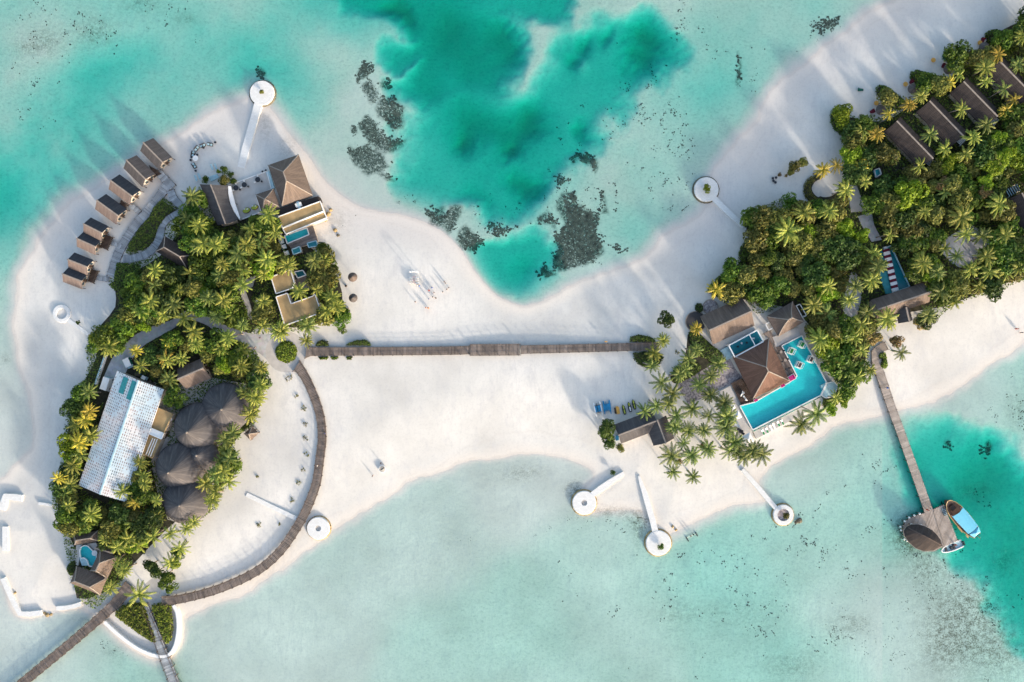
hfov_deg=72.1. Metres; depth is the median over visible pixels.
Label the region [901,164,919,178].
broadleaf tree
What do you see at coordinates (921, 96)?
palm tree
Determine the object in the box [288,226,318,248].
pool deck
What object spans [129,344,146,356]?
palm tree
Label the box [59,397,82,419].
broadleaf tree
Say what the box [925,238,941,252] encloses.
broadleaf tree
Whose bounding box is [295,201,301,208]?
roof unit
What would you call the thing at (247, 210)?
daybed
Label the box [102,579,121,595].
palm tree
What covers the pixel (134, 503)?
palm tree
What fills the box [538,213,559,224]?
coral reef
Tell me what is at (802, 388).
swimming pool
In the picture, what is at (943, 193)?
palm tree
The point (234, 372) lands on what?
broadleaf tree
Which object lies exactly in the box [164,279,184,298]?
broadleaf tree
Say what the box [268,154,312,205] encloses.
beach pavilion
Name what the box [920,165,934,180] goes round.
broadleaf tree
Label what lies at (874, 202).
broadleaf tree
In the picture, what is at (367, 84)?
coral reef
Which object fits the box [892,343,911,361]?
palm tree
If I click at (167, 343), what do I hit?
palm tree
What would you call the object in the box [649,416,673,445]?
watersports wing
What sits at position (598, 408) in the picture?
catamaran
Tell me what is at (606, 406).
catamaran
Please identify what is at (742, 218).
broadleaf tree
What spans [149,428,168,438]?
link corridor
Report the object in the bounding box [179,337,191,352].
broadleaf tree
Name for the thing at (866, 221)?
path
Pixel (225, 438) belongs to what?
palm tree
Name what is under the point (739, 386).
pool deck
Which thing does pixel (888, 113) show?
palm tree
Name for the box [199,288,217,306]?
palm tree
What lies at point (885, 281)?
swimming pool
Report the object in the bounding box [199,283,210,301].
broadleaf tree
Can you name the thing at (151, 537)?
palm tree
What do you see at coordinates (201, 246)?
palm tree
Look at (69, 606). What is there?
sandbag wall
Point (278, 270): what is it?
broadleaf tree
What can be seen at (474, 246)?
coral reef
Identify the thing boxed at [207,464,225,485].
palm tree
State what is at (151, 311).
broadleaf tree
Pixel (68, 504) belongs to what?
palm tree
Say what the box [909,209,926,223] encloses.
broadleaf tree
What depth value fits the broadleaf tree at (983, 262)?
213.97 m
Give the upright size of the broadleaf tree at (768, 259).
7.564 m
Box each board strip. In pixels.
[266,171,274,188]
[720,329,755,359]
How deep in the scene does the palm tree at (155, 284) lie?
213.09 m
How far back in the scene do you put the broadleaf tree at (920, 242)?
213.60 m
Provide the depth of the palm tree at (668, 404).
212.28 m
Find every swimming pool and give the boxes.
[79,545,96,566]
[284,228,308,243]
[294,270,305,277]
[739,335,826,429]
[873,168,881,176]
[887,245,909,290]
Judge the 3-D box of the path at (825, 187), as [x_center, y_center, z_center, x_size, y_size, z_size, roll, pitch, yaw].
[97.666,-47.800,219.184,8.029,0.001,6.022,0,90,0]
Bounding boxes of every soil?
[58,195,341,598]
[671,332,713,382]
[736,23,1023,363]
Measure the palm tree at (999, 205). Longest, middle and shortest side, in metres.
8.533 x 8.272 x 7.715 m
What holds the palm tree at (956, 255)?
on the soil at (925, 305)
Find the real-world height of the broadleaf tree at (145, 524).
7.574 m
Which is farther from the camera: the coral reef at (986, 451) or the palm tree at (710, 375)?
the coral reef at (986, 451)
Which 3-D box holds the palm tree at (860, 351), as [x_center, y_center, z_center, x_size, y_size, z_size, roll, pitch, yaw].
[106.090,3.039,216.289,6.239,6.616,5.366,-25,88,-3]
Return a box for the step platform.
[209,174,218,181]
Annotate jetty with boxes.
[237,80,276,167]
[571,471,623,515]
[638,476,671,556]
[692,176,743,227]
[740,468,793,525]
[902,504,958,551]
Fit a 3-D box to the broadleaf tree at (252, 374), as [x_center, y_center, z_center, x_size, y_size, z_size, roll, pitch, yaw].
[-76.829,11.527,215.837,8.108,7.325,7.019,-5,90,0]
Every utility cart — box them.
[122,357,134,368]
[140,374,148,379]
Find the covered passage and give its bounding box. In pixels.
[276,196,322,215]
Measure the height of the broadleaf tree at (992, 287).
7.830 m
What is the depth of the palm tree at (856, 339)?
213.18 m
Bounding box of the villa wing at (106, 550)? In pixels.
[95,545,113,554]
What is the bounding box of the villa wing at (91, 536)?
[74,531,97,544]
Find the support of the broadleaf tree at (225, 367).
on the soil at (102, 397)
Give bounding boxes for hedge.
[67,560,76,575]
[108,262,139,290]
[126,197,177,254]
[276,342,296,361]
[316,339,328,345]
[345,339,370,345]
[629,334,654,341]
[633,351,663,367]
[670,363,700,382]
[688,332,723,362]
[707,272,736,296]
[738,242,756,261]
[803,174,830,203]
[822,390,841,411]
[830,110,850,134]
[875,84,905,109]
[878,352,887,368]
[909,69,933,90]
[946,58,975,70]
[985,29,1016,55]
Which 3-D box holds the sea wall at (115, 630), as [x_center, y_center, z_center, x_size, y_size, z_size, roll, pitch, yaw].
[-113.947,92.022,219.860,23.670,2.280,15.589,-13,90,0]
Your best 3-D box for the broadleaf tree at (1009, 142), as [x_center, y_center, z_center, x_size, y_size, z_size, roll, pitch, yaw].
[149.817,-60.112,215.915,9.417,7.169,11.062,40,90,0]
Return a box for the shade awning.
[228,186,241,219]
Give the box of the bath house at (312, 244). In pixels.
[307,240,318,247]
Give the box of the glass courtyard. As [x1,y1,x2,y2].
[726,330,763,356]
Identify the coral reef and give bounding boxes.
[255,66,264,79]
[347,144,397,179]
[354,60,373,83]
[357,116,403,149]
[360,78,382,102]
[378,95,402,130]
[384,77,392,89]
[424,205,457,232]
[458,230,484,253]
[484,221,518,237]
[535,262,552,280]
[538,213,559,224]
[551,190,604,271]
[553,173,570,188]
[569,149,595,170]
[597,188,605,211]
[608,243,628,253]
[735,55,742,79]
[812,16,840,35]
[943,441,953,450]
[979,444,990,458]
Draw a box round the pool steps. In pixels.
[80,558,87,565]
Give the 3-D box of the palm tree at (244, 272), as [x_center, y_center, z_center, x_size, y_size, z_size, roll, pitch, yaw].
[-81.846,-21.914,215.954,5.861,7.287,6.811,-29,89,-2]
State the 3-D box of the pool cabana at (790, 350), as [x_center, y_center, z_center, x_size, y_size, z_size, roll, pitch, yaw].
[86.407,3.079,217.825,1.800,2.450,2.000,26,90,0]
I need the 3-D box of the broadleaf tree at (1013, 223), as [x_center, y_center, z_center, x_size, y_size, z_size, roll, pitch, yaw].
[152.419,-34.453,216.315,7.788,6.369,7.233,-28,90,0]
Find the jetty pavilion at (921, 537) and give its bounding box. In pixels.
[902,523,941,550]
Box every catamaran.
[593,401,602,416]
[602,400,611,413]
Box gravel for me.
[678,359,741,403]
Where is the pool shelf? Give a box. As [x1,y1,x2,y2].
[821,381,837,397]
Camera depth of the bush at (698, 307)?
218.57 m
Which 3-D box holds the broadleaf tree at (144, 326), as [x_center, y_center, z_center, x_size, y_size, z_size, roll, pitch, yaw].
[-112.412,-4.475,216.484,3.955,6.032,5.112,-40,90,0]
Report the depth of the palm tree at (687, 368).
212.41 m
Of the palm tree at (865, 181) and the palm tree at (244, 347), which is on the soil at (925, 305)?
the palm tree at (865, 181)
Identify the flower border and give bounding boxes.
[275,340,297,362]
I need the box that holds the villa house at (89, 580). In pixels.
[70,566,106,594]
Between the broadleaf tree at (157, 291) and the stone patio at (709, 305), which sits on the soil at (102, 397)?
the broadleaf tree at (157, 291)
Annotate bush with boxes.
[115,601,155,641]
[151,602,173,643]
[695,303,702,312]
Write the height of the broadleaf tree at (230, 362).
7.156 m
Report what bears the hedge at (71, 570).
on the soil at (102, 397)
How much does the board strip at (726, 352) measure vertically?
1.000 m
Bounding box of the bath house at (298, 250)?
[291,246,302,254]
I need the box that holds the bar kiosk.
[255,188,279,211]
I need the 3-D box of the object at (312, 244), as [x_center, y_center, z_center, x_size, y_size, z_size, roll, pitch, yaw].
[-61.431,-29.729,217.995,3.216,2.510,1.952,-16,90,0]
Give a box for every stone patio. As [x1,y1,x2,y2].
[685,311,704,329]
[703,299,717,312]
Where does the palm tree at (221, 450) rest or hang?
on the soil at (102, 397)
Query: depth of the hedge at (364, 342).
218.48 m
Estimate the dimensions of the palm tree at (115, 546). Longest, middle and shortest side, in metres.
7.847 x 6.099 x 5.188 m
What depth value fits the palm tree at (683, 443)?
212.72 m
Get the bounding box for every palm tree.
[50,470,68,484]
[59,488,76,499]
[60,474,82,494]
[60,497,81,513]
[63,456,85,474]
[66,416,83,431]
[69,429,92,454]
[69,445,90,461]
[73,412,94,428]
[79,382,100,401]
[80,401,100,418]
[81,424,102,443]
[81,520,93,529]
[82,503,103,522]
[97,534,112,545]
[98,337,119,358]
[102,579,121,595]
[107,539,127,554]
[111,483,132,499]
[112,554,126,568]
[115,561,136,578]
[117,529,137,547]
[124,580,156,606]
[127,496,142,509]
[128,538,148,553]
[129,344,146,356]
[131,303,150,320]
[132,454,150,468]
[133,357,148,373]
[134,468,151,481]
[138,472,154,491]
[139,289,159,312]
[144,526,163,546]
[146,260,165,280]
[146,278,161,293]
[148,509,166,522]
[151,493,163,505]
[155,305,171,323]
[156,349,173,366]
[158,351,176,368]
[160,338,175,347]
[160,369,177,388]
[161,552,180,569]
[162,524,180,541]
[163,293,186,314]
[169,538,190,557]
[172,308,197,326]
[174,283,184,295]
[174,349,189,366]
[178,521,197,535]
[179,210,192,224]
[180,266,197,279]
[181,186,202,206]
[182,319,205,341]
[187,216,207,234]
[187,334,203,352]
[187,515,202,529]
[189,237,206,255]
[191,232,213,254]
[195,473,215,492]
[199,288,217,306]
[203,491,220,509]
[206,236,224,256]
[207,308,227,325]
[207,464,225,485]
[207,483,223,500]
[211,267,227,283]
[212,341,232,354]
[212,460,232,480]
[213,254,231,271]
[213,454,222,466]
[214,230,229,252]
[214,289,234,310]
[214,430,234,448]
[218,329,243,346]
[218,443,233,456]
[218,475,239,490]
[221,446,240,467]
[224,422,242,442]
[225,308,240,323]
[227,241,250,263]
[232,275,254,294]
[232,357,253,376]
[234,317,248,332]
[234,340,252,355]
[235,260,251,278]
[235,384,252,397]
[236,234,256,253]
[238,405,260,424]
[239,237,257,254]
[239,387,251,401]
[240,221,258,236]
[244,388,267,405]
[245,403,259,416]
[250,232,270,250]
[251,376,268,393]
[252,294,270,315]
[252,361,269,377]
[253,359,267,374]
[254,318,272,334]
[255,248,279,270]
[255,292,271,308]
[256,265,270,282]
[257,202,279,224]
[257,218,270,232]
[265,221,283,242]
[270,320,289,342]
[275,323,291,340]
[276,255,298,275]
[288,282,308,301]
[298,314,314,331]
[298,315,318,335]
[298,333,312,348]
[304,248,323,270]
[310,283,323,296]
[317,252,332,268]
[317,302,335,320]
[318,272,337,290]
[323,288,341,306]
[327,297,348,317]
[636,403,652,420]
[643,357,659,373]
[644,341,662,361]
[647,398,664,414]
[649,371,672,393]
[655,332,670,347]
[657,441,684,466]
[658,395,676,412]
[660,382,685,401]
[663,463,680,480]
[664,419,683,434]
[667,406,685,426]
[668,364,686,383]
[675,360,692,377]
[676,435,690,450]
[677,347,698,366]
[678,446,701,465]
[681,398,702,418]
[681,420,696,439]
[685,341,704,357]
[685,469,701,483]
[689,321,702,335]
[689,375,708,391]
[694,438,718,458]
[695,422,711,438]
[698,365,720,384]
[699,408,717,423]
[701,386,718,403]
[706,279,726,299]
[709,354,729,373]
[712,417,737,439]
[714,391,734,413]
[714,405,737,426]
[719,442,739,460]
[720,430,746,451]
[730,447,742,459]
[731,447,751,466]
[739,439,765,460]
[749,442,773,466]
[771,216,803,246]
[783,411,815,435]
[789,201,816,222]
[800,400,830,428]
[801,294,823,315]
[804,327,829,352]
[813,162,832,179]
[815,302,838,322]
[816,276,836,294]
[817,201,838,220]
[819,348,845,372]
[827,389,843,405]
[829,157,843,174]
[832,179,854,202]
[838,291,858,309]
[840,360,859,378]
[845,276,863,295]
[845,330,862,346]
[849,367,866,386]
[852,314,871,335]
[853,122,869,139]
[854,159,868,172]
[854,342,869,357]
[857,301,877,321]
[858,172,872,189]
[860,271,881,291]
[864,363,876,376]
[865,242,882,260]
[867,125,885,142]
[868,256,888,274]
[874,306,899,329]
[875,228,897,242]
[875,320,895,331]
[878,106,895,123]
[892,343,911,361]
[899,97,916,111]
[902,157,926,174]
[908,88,929,103]
[908,239,919,252]
[911,251,933,276]
[916,205,932,220]
[918,305,938,324]
[920,125,938,146]
[926,262,946,280]
[929,281,950,301]
[936,185,951,200]
[937,138,952,158]
[938,239,951,256]
[943,248,963,262]
[947,73,955,91]
[947,295,963,309]
[948,205,973,229]
[949,99,969,118]
[952,224,976,244]
[953,69,964,81]
[955,145,974,161]
[956,260,981,278]
[960,129,981,145]
[970,227,993,245]
[970,278,986,293]
[972,57,995,78]
[972,245,996,266]
[975,115,997,134]
[975,262,1000,281]
[976,75,994,87]
[984,192,1009,218]
[988,45,1006,62]
[988,79,1010,97]
[988,152,1002,165]
[990,223,1015,243]
[998,103,1012,117]
[998,268,1013,281]
[1005,93,1020,105]
[1008,245,1021,257]
[1009,56,1023,72]
[1009,258,1023,276]
[1013,27,1023,46]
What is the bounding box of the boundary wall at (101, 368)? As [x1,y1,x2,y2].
[94,355,107,383]
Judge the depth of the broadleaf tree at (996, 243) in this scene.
212.98 m
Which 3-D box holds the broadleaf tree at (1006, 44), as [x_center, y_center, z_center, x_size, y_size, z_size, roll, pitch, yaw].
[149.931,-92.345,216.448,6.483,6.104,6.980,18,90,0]
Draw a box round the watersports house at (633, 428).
[615,411,656,443]
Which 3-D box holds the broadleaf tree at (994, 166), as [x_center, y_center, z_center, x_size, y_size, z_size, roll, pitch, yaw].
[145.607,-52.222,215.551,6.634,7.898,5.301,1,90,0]
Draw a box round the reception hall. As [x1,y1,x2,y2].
[700,298,754,343]
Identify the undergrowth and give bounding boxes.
[52,34,1023,608]
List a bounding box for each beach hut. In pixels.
[62,268,89,288]
[67,252,96,274]
[76,232,103,254]
[83,218,109,240]
[95,194,128,224]
[109,174,142,204]
[124,155,156,187]
[140,138,174,170]
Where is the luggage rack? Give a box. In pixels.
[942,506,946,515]
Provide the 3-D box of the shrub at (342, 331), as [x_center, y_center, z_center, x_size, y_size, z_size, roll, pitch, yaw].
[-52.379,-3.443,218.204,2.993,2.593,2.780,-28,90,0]
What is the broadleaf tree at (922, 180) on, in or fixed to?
on the soil at (925, 305)
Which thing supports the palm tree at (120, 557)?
on the soil at (102, 397)
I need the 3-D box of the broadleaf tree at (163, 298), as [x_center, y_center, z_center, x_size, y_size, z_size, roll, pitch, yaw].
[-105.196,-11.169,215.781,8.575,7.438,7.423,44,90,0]
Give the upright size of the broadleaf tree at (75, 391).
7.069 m
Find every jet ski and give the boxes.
[622,405,625,414]
[627,402,631,411]
[632,399,635,409]
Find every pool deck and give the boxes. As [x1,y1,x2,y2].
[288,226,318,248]
[293,276,310,291]
[731,378,754,404]
[762,330,795,376]
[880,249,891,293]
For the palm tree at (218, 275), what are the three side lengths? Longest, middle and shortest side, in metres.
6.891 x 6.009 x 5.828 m
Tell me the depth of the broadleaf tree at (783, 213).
212.73 m
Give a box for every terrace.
[75,544,82,564]
[87,542,97,549]
[228,171,271,219]
[719,386,753,437]
[753,397,822,438]
[773,327,800,346]
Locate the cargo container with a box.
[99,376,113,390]
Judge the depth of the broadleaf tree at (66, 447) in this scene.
213.61 m
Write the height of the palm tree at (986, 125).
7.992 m
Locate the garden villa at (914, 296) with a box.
[869,283,931,317]
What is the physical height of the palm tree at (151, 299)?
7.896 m
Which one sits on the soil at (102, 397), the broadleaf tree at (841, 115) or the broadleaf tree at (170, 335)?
the broadleaf tree at (170, 335)
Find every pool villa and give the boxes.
[271,270,296,293]
[276,293,320,324]
[278,201,327,234]
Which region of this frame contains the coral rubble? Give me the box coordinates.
[11,0,1023,680]
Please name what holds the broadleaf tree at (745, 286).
on the soil at (925, 305)
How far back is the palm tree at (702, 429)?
212.95 m
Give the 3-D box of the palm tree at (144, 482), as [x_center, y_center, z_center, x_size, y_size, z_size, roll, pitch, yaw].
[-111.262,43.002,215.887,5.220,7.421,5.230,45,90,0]
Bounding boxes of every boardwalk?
[17,581,135,681]
[140,602,179,681]
[160,360,326,604]
[304,345,470,358]
[470,344,520,355]
[521,342,658,353]
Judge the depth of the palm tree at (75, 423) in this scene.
213.67 m
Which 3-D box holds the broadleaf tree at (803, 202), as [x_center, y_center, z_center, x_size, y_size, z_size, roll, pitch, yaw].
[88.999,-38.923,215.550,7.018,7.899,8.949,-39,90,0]
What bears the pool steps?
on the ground
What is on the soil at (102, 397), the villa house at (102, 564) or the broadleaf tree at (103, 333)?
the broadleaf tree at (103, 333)
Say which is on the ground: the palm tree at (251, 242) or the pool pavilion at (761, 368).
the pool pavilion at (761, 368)
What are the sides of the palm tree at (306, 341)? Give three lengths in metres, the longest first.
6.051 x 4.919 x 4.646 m
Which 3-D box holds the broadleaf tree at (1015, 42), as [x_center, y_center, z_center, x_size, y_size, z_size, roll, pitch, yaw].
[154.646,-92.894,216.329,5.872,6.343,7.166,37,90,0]
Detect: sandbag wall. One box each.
[0,493,23,510]
[0,577,42,616]
[2,526,9,550]
[38,502,52,506]
[56,601,82,610]
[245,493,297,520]
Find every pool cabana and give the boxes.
[786,347,796,354]
[794,361,804,368]
[797,340,806,348]
[806,355,815,362]
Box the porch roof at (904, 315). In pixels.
[896,307,911,322]
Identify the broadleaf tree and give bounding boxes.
[48,477,74,498]
[52,505,74,529]
[55,493,78,505]
[55,520,78,536]
[56,433,76,457]
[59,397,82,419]
[59,463,79,478]
[63,449,82,467]
[67,429,82,441]
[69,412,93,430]
[70,381,90,402]
[70,504,85,519]
[72,517,92,535]
[73,497,102,529]
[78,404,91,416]
[87,332,104,353]
[88,323,114,347]
[97,536,111,550]
[98,506,110,520]
[98,519,121,543]
[102,331,126,355]
[107,502,131,525]
[109,317,137,342]
[110,531,128,550]
[116,307,135,325]
[119,287,132,304]
[120,321,133,336]
[120,521,129,531]
[121,498,133,509]
[122,290,145,310]
[123,271,145,292]
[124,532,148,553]
[125,480,140,500]
[128,508,143,521]
[130,513,156,541]
[131,466,151,485]
[133,306,154,325]
[133,488,156,505]
[136,294,158,319]
[136,321,151,332]
[139,269,162,290]
[141,345,159,365]
[141,483,154,493]
[142,559,158,571]
[144,503,164,528]
[146,286,163,297]
[150,265,177,286]
[150,364,165,377]
[150,563,163,578]
[151,313,168,326]
[151,348,176,369]
[154,290,179,318]
[157,572,179,593]
[158,371,176,389]
[159,330,184,349]
[159,569,172,580]
[162,384,187,408]
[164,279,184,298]
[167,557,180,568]
[170,216,184,236]
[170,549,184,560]
[173,266,186,284]
[177,226,198,253]
[178,203,199,217]
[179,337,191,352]
[183,210,212,236]
[183,279,202,298]
[184,290,207,317]
[187,251,214,276]
[188,271,208,284]
[190,190,208,207]
[193,336,207,354]
[195,216,219,237]
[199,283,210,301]
[199,348,216,363]
[202,269,220,289]
[202,327,229,355]
[205,230,223,242]
[205,247,225,262]
[205,303,214,315]
[210,287,223,300]
[210,296,236,317]
[212,363,226,374]
[215,240,235,255]
[215,269,241,287]
[215,345,232,364]
[216,358,230,373]
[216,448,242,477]
[220,282,240,302]
[222,230,238,249]
[222,252,242,271]
[225,306,247,329]
[227,342,257,370]
[229,236,248,261]
[229,349,243,361]
[230,367,243,378]
[237,255,256,274]
[238,230,252,239]
[244,240,260,262]
[246,370,272,389]
[248,214,262,234]
[249,257,276,279]
[251,303,275,325]
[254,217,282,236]
[256,233,273,250]
[265,241,281,257]
[274,253,291,275]
[305,268,323,286]
[313,246,335,272]
[314,288,329,299]
[316,242,329,249]
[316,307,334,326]
[320,266,340,290]
[328,260,338,269]
[328,296,346,314]
[331,306,351,328]
[597,429,613,440]
[599,418,615,433]
[601,435,615,448]
[657,310,674,328]
[717,278,745,306]
[720,257,746,284]
[731,281,751,295]
[736,265,757,284]
[740,205,763,230]
[740,206,753,225]
[742,229,768,253]
[746,277,773,301]
[747,251,769,268]
[749,204,776,231]
[755,266,771,280]
[757,232,779,251]
[757,287,779,309]
[760,251,776,265]
[761,221,775,233]
[766,206,792,230]
[768,224,781,243]
[768,274,791,294]
[770,250,786,272]
[775,267,794,283]
[778,240,790,254]
[781,192,797,211]
[783,221,803,244]
[784,280,801,297]
[785,250,803,266]
[786,230,812,255]
[790,200,816,226]
[794,263,806,277]
[799,260,830,287]
[799,279,817,297]
[800,221,819,241]
[800,250,814,265]
[804,323,820,339]
[807,235,826,257]
[807,308,829,329]
[809,198,828,219]
[813,219,838,241]
[813,249,835,264]
[815,275,840,303]
[815,329,839,359]
[819,235,847,261]
[820,348,851,377]
[821,318,841,340]
[822,199,846,223]
[827,263,847,281]
[830,362,849,384]
[831,103,852,129]
[831,191,849,210]
[831,277,849,294]
[832,218,855,240]
[832,245,861,270]
[836,352,858,364]
[837,314,859,343]
[837,383,855,399]
[838,234,860,255]
[839,145,866,167]
[839,341,856,357]
[840,120,861,144]
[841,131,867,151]
[841,162,869,185]
[841,359,872,393]
[848,114,878,144]
[852,227,869,242]
[852,243,868,268]
[853,332,868,349]
[858,144,877,171]
[858,319,876,336]
[859,188,886,215]
[859,264,878,277]
[861,249,879,266]
[864,331,882,345]
[866,134,881,148]
[871,174,896,193]
[873,142,900,165]
[876,87,898,105]
[878,204,897,228]
[879,189,900,212]
[883,223,898,238]
[890,234,911,258]
[893,175,909,188]
[893,201,906,211]
[893,204,918,231]
[894,179,929,208]
[897,232,930,256]
[898,219,923,241]
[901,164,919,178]
[904,257,925,283]
[907,176,926,190]
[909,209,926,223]
[912,191,924,205]
[913,189,935,212]
[913,253,938,270]
[915,71,936,93]
[916,310,938,329]
[917,219,932,238]
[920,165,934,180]
[921,259,941,282]
[925,178,940,193]
[925,203,945,225]
[925,226,947,244]
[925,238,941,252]
[925,276,955,306]
[930,73,951,96]
[930,158,947,177]
[933,193,947,206]
[934,146,960,168]
[936,176,947,191]
[939,173,961,196]
[941,159,953,174]
[942,39,974,74]
[943,204,957,224]
[947,161,968,183]
[947,187,972,208]
[947,268,971,298]
[958,173,981,196]
[961,148,974,164]
[961,205,979,226]
[962,190,984,210]
[965,49,984,66]
[965,161,980,177]
[967,139,994,168]
[968,279,983,294]
[972,264,993,279]
[974,208,991,223]
[976,245,995,267]
[977,174,993,191]
[977,183,998,193]
[978,129,1001,150]
[978,184,994,198]
[979,165,1002,180]
[981,45,995,67]
[981,274,1004,302]
[982,160,1004,176]
[984,190,1005,215]
[985,229,1016,255]
[990,29,1013,51]
[990,197,1016,222]
[991,131,1007,143]
[992,175,1008,193]
[993,240,1020,274]
[993,261,1007,276]
[994,129,1022,158]
[995,147,1016,166]
[996,102,1023,129]
[997,216,1023,238]
[1002,162,1017,179]
[1003,265,1023,283]
[1004,157,1012,169]
[1005,120,1023,142]
[1010,146,1023,170]
[1011,30,1023,46]
[1011,244,1023,273]
[1012,16,1023,34]
[1012,235,1023,251]
[1014,136,1023,154]
[1014,165,1023,182]
[1017,6,1023,18]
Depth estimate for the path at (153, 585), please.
219.42 m
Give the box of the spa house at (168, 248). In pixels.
[156,236,194,269]
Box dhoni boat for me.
[944,500,980,537]
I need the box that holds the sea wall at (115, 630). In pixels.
[103,604,181,657]
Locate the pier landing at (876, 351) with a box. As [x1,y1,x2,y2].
[871,342,889,363]
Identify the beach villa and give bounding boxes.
[883,117,934,167]
[914,96,965,147]
[948,77,997,125]
[984,57,1023,103]
[1007,193,1023,231]
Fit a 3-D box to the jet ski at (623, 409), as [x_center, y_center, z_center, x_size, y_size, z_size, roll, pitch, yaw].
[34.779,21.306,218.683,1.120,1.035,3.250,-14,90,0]
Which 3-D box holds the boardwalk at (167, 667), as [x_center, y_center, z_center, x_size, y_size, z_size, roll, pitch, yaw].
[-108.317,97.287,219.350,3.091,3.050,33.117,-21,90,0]
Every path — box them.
[104,311,303,391]
[131,578,160,602]
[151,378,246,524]
[238,276,255,318]
[266,332,305,371]
[813,178,838,196]
[843,272,861,319]
[849,185,864,211]
[858,213,881,241]
[942,226,988,266]
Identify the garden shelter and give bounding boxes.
[244,426,259,440]
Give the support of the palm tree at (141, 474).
on the soil at (102, 397)
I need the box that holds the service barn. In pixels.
[79,371,167,501]
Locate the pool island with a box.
[92,550,98,555]
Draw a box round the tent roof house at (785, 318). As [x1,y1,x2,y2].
[766,301,804,336]
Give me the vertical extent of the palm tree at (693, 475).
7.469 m
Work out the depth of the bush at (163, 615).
218.21 m
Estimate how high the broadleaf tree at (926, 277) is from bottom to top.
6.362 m
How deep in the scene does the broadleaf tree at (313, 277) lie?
213.53 m
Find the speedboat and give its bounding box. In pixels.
[940,539,965,552]
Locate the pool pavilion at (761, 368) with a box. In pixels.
[732,338,789,398]
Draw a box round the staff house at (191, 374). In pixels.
[177,359,211,388]
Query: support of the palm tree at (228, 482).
on the ground
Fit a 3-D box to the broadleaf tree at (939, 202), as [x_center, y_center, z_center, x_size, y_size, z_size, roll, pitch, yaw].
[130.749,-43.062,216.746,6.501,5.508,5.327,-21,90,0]
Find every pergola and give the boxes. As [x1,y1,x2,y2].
[796,304,806,317]
[1003,184,1020,197]
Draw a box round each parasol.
[348,272,356,281]
[349,294,356,301]
[733,410,741,419]
[742,432,753,443]
[876,105,885,114]
[908,84,917,93]
[943,65,952,73]
[979,42,988,49]
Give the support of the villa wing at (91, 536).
on the ground
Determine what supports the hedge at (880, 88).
on the ground
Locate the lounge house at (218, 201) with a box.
[200,184,238,225]
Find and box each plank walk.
[96,275,109,281]
[106,184,171,276]
[111,241,120,248]
[122,189,182,262]
[128,202,141,214]
[157,170,176,189]
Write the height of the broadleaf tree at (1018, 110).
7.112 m
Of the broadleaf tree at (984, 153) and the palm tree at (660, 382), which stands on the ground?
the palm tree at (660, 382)
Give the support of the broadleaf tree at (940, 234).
on the soil at (925, 305)
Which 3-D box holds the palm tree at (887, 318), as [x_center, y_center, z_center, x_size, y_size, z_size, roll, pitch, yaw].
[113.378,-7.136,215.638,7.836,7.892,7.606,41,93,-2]
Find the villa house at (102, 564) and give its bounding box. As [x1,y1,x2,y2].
[90,551,116,577]
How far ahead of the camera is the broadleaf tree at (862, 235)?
214.85 m
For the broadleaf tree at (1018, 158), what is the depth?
213.62 m
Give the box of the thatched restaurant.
[155,382,249,523]
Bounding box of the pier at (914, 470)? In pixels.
[871,360,932,512]
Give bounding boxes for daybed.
[243,207,250,212]
[251,205,257,209]
[788,373,795,381]
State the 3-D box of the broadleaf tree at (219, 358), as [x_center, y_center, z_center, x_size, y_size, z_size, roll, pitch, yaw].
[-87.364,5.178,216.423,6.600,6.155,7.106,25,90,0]
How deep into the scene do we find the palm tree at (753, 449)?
212.05 m
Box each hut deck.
[88,269,99,283]
[100,234,114,250]
[120,200,128,208]
[149,165,160,177]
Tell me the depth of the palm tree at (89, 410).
212.35 m
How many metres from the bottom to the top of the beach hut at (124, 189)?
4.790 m
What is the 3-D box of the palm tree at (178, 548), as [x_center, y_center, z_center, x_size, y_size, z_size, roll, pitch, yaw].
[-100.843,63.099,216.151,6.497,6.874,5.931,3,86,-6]
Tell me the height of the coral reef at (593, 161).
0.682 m
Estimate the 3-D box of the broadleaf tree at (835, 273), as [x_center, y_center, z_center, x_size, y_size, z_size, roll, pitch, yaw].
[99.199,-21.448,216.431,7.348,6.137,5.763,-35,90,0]
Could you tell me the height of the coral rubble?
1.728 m
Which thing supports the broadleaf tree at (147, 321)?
on the soil at (102, 397)
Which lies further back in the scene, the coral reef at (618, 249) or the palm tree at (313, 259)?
the coral reef at (618, 249)
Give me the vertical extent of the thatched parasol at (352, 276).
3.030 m
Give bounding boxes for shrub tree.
[615,443,624,452]
[787,170,794,175]
[788,160,800,171]
[799,157,808,166]
[826,402,837,416]
[839,397,849,408]
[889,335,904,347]
[913,317,929,329]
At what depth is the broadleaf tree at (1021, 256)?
212.41 m
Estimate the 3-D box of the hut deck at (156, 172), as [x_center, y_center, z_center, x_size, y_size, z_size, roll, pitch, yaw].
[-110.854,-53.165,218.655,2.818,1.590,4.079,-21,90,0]
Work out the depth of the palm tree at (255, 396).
211.98 m
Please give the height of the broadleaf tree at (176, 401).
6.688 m
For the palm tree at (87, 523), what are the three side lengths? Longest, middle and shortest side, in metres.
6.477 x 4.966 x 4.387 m
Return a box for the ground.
[0,0,1023,681]
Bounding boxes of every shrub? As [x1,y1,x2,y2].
[202,175,208,182]
[218,174,229,184]
[220,166,227,173]
[227,171,233,176]
[229,177,236,183]
[337,325,347,333]
[657,543,663,549]
[703,183,710,193]
[783,512,789,518]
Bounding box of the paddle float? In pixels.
[614,406,619,413]
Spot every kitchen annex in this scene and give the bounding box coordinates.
[143,434,165,458]
[151,407,176,432]
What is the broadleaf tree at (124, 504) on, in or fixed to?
on the soil at (102, 397)

